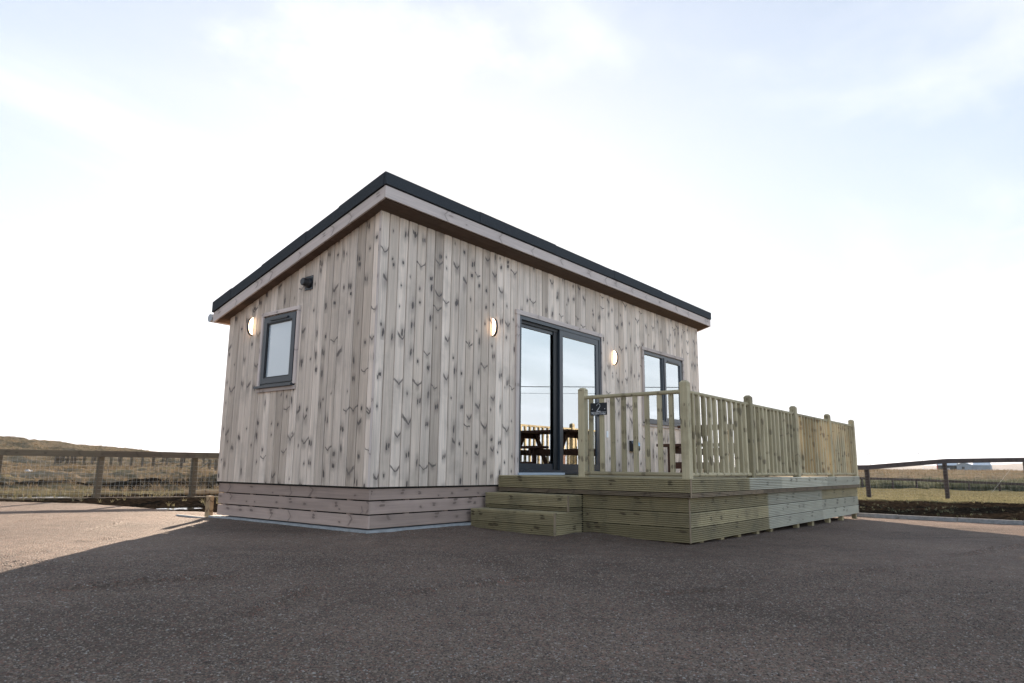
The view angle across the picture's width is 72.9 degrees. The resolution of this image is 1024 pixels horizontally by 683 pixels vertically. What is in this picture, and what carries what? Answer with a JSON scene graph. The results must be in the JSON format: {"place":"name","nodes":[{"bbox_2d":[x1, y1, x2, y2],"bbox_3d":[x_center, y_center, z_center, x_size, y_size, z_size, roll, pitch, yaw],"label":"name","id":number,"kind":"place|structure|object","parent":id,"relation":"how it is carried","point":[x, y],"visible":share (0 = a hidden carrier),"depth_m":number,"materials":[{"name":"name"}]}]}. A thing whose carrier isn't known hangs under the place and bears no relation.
{"place":"outdoors","nodes":[
{"label":"outdoors","id":0,"kind":"place"},
{"bbox_2d":[0,461,218,491],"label":"moor grass","id":1,"kind":"structure","parent":0,"point":[64,466],"depth_m":23.33,"materials":[{"name":"brown plant"}]},
{"bbox_2d":[2,487,220,505],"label":"grass","id":2,"kind":"structure","parent":0,"point":[30,493],"depth_m":15.18,"materials":[{"name":"plant"}]},
{"bbox_2d":[0,502,1023,682],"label":"gravel yard","id":3,"kind":"structure","parent":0,"point":[30,532],"depth_m":3.98,"materials":[{"name":"grey gravel"}]},
{"bbox_2d":[204,496,213,516],"bbox_3d":[-3.895,2.121,8.919,0.100,0.260,0.060,-8,-13,38],"label":"timber peg","id":4,"kind":"object","parent":3,"relation":"on","point":[209,504],"visible":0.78,"depth_m":8.89,"materials":[{"name":"brown wood"}]},
{"bbox_2d":[184,490,223,494],"bbox_3d":[-6.495,3.501,16.084,2.041,0.115,0.150,6,-11,-26],"label":"timber pole","id":5,"kind":"object","parent":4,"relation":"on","point":[207,492],"visible":0.33,"depth_m":15.80,"materials":[{"name":"brown wood"}]},
{"bbox_2d":[176,514,471,533],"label":"concrete slab","id":6,"kind":"structure","parent":3,"relation":"on","point":[366,531],"depth_m":7.63,"materials":[{"name":"grey concrete"}]},
{"bbox_2d":[208,171,710,528],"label":"timber lodge","id":7,"kind":"structure","parent":6,"relation":"on","point":[378,375],"depth_m":8.29,"materials":[{"name":"beige wood"}]},
{"bbox_2d":[247,317,253,335],"bbox_3d":[-3.338,-0.197,8.830,0.040,0.240,0.071,-8,-13,38],"label":"wall light","id":8,"kind":"object","parent":7,"relation":"attached to","point":[250,322],"visible":1,"depth_m":8.82,"materials":[{"name":"beige"}]},
{"bbox_2d":[253,305,300,392],"bbox_3d":[-2.828,0.105,8.407,0.815,0.997,0.115,-8,-13,38],"label":"window","id":9,"kind":"structure","parent":7,"relation":"in","point":[279,335],"depth_m":8.39,"materials":[{"name":"grey glass"}]},
{"bbox_2d":[492,318,497,336],"bbox_3d":[-0.216,-0.186,8.793,0.071,0.240,0.040,-8,-13,38],"label":"wall light","id":10,"kind":"object","parent":7,"relation":"attached to","point":[494,326],"visible":1,"depth_m":8.78,"materials":[{"name":"beige"}]},
{"bbox_2d":[514,309,602,474],"bbox_3d":[0.689,0.794,9.863,0.159,2.166,2.162,-8,-13,38],"label":"sliding door","id":11,"kind":"structure","parent":7,"relation":"in","point":[553,360],"depth_m":9.72,"materials":[{"name":"grey glass"}]},
{"bbox_2d":[613,350,617,364],"bbox_3d":[1.662,0.255,11.090,0.071,0.240,0.040,-8,-13,38],"label":"wall light","id":12,"kind":"object","parent":7,"relation":"attached to","point":[615,357],"visible":1,"depth_m":11.08,"materials":[{"name":"beige"}]},
{"bbox_2d":[629,441,639,450],"bbox_3d":[1.998,1.698,11.266,0.072,0.171,0.230,-8,-13,38],"label":"outdoor socket","id":13,"kind":"object","parent":7,"relation":"attached to","point":[630,445],"visible":0.51,"depth_m":11.19,"materials":[{"name":"black plastic"}]},
{"bbox_2d":[641,346,684,429],"bbox_3d":[2.701,0.868,12.383,0.130,1.347,1.650,-8,-13,38],"label":"window","id":14,"kind":"structure","parent":7,"relation":"in","point":[659,372],"depth_m":12.34,"materials":[{"name":"grey glass"}]},
{"bbox_2d":[470,380,859,543],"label":"timber deck","id":15,"kind":"structure","parent":3,"relation":"on","point":[783,463],"depth_m":7.85,"materials":[{"name":"brown wood"}]},
{"bbox_2d":[590,402,606,414],"bbox_3d":[0.977,0.761,7.818,0.216,0.138,0.010,-8,-13,38],"label":"house sign","id":16,"kind":"object","parent":15,"relation":"attached to","point":[598,408],"visible":1,"depth_m":7.82,"materials":[{"name":"black stone"}]},
{"bbox_2d":[656,425,739,476],"bbox_3d":[3.184,1.618,10.268,1.220,0.736,2.103,-8,-13,38],"label":"picnic table","id":17,"kind":"object","parent":15,"relation":"on","point":[678,451],"visible":0.09,"depth_m":9.77,"materials":[{"name":"brown wood"}]},
{"bbox_2d":[846,513,1023,524],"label":"kerb","id":18,"kind":"structure","parent":3,"relation":"on","point":[976,520],"depth_m":12.03,"materials":[{"name":"concrete"}]},
{"bbox_2d":[0,436,1023,524],"bbox_3d":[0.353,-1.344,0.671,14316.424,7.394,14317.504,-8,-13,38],"label":"ground","id":19,"kind":"structure","parent":0,"point":[1011,511],"depth_m":19.27,"materials":[{"name":"brown plant"}]},
{"bbox_2d":[17,497,70,497],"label":"puddle","id":20,"kind":"object","parent":19,"relation":"on","point":[44,497],"visible":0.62,"depth_m":14.52,"materials":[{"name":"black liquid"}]},
{"bbox_2d":[0,434,215,464],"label":"moor grass","id":21,"kind":"structure","parent":19,"relation":"on","point":[131,449],"depth_m":86.01,"materials":[{"name":"brown plant"}]},
{"bbox_2d":[0,449,218,499],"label":"wire fence","id":22,"kind":"object","parent":19,"relation":"on","point":[102,455],"visible":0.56,"depth_m":14.03,"materials":[{"name":"brown wood"}]},
{"bbox_2d":[54,450,217,470],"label":"paddock fence","id":23,"kind":"object","parent":19,"relation":"on","point":[93,459],"visible":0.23,"depth_m":61.81,"materials":[{"name":"brown wood"}]},
{"bbox_2d":[158,508,200,509],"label":"puddle","id":24,"kind":"object","parent":19,"relation":"on","point":[178,508],"visible":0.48,"depth_m":11.63,"materials":[{"name":"liquid"}]},
{"bbox_2d":[839,468,1023,480],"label":"moor grass","id":25,"kind":"structure","parent":19,"relation":"on","point":[951,470],"depth_m":171.55,"materials":[{"name":"beige plant"}]},
{"bbox_2d":[856,458,1023,498],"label":"wire fence","id":26,"kind":"object","parent":19,"relation":"on","point":[867,468],"visible":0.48,"depth_m":18.72,"materials":[{"name":"brown wood"}]},
{"bbox_2d":[858,475,1023,491],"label":"reeds","id":27,"kind":"object","parent":19,"relation":"on","point":[921,484],"visible":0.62,"depth_m":50.12,"materials":[{"name":"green plant"}]},
{"bbox_2d":[859,477,1023,490],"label":"rail fence","id":28,"kind":"object","parent":19,"relation":"on","point":[958,481],"visible":0.45,"depth_m":47.50,"materials":[{"name":"brown wood"}]},
{"bbox_2d":[937,463,957,469],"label":"farm shed","id":29,"kind":"structure","parent":19,"relation":"on","point":[952,466],"depth_m":250.02,"materials":[{"name":"grey metal"}]},
{"bbox_2d":[956,463,971,469],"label":"grey barn","id":30,"kind":"structure","parent":19,"relation":"on","point":[962,466],"depth_m":246.35,"materials":[{"name":"grey metal"}]},
{"bbox_2d":[972,463,992,470],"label":"long barn","id":31,"kind":"structure","parent":19,"relation":"on","point":[978,466],"depth_m":245.18,"materials":[{"name":"grey metal"}]},
{"bbox_2d":[0,0,1023,465],"label":"sky","id":32,"kind":"structure","parent":0,"point":[839,184],"materials":[{"name":"white"}]},
{"bbox_2d":[857,488,1023,503],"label":"lawn grass","id":33,"kind":"structure","parent":0,"point":[982,494],"depth_m":26.05,"materials":[{"name":"green plant"}]},
{"bbox_2d":[860,500,1023,519],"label":"grass","id":34,"kind":"structure","parent":0,"point":[942,507],"depth_m":13.92,"materials":[{"name":"plant"}]},
{"bbox_2d":[883,463,1022,470],"bbox_3d":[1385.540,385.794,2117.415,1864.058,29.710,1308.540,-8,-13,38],"label":"hills","id":35,"kind":"structure","parent":0,"point":[1007,466],"depth_m":1828.80,"materials":[{"name":"beige plant"}]}
]}

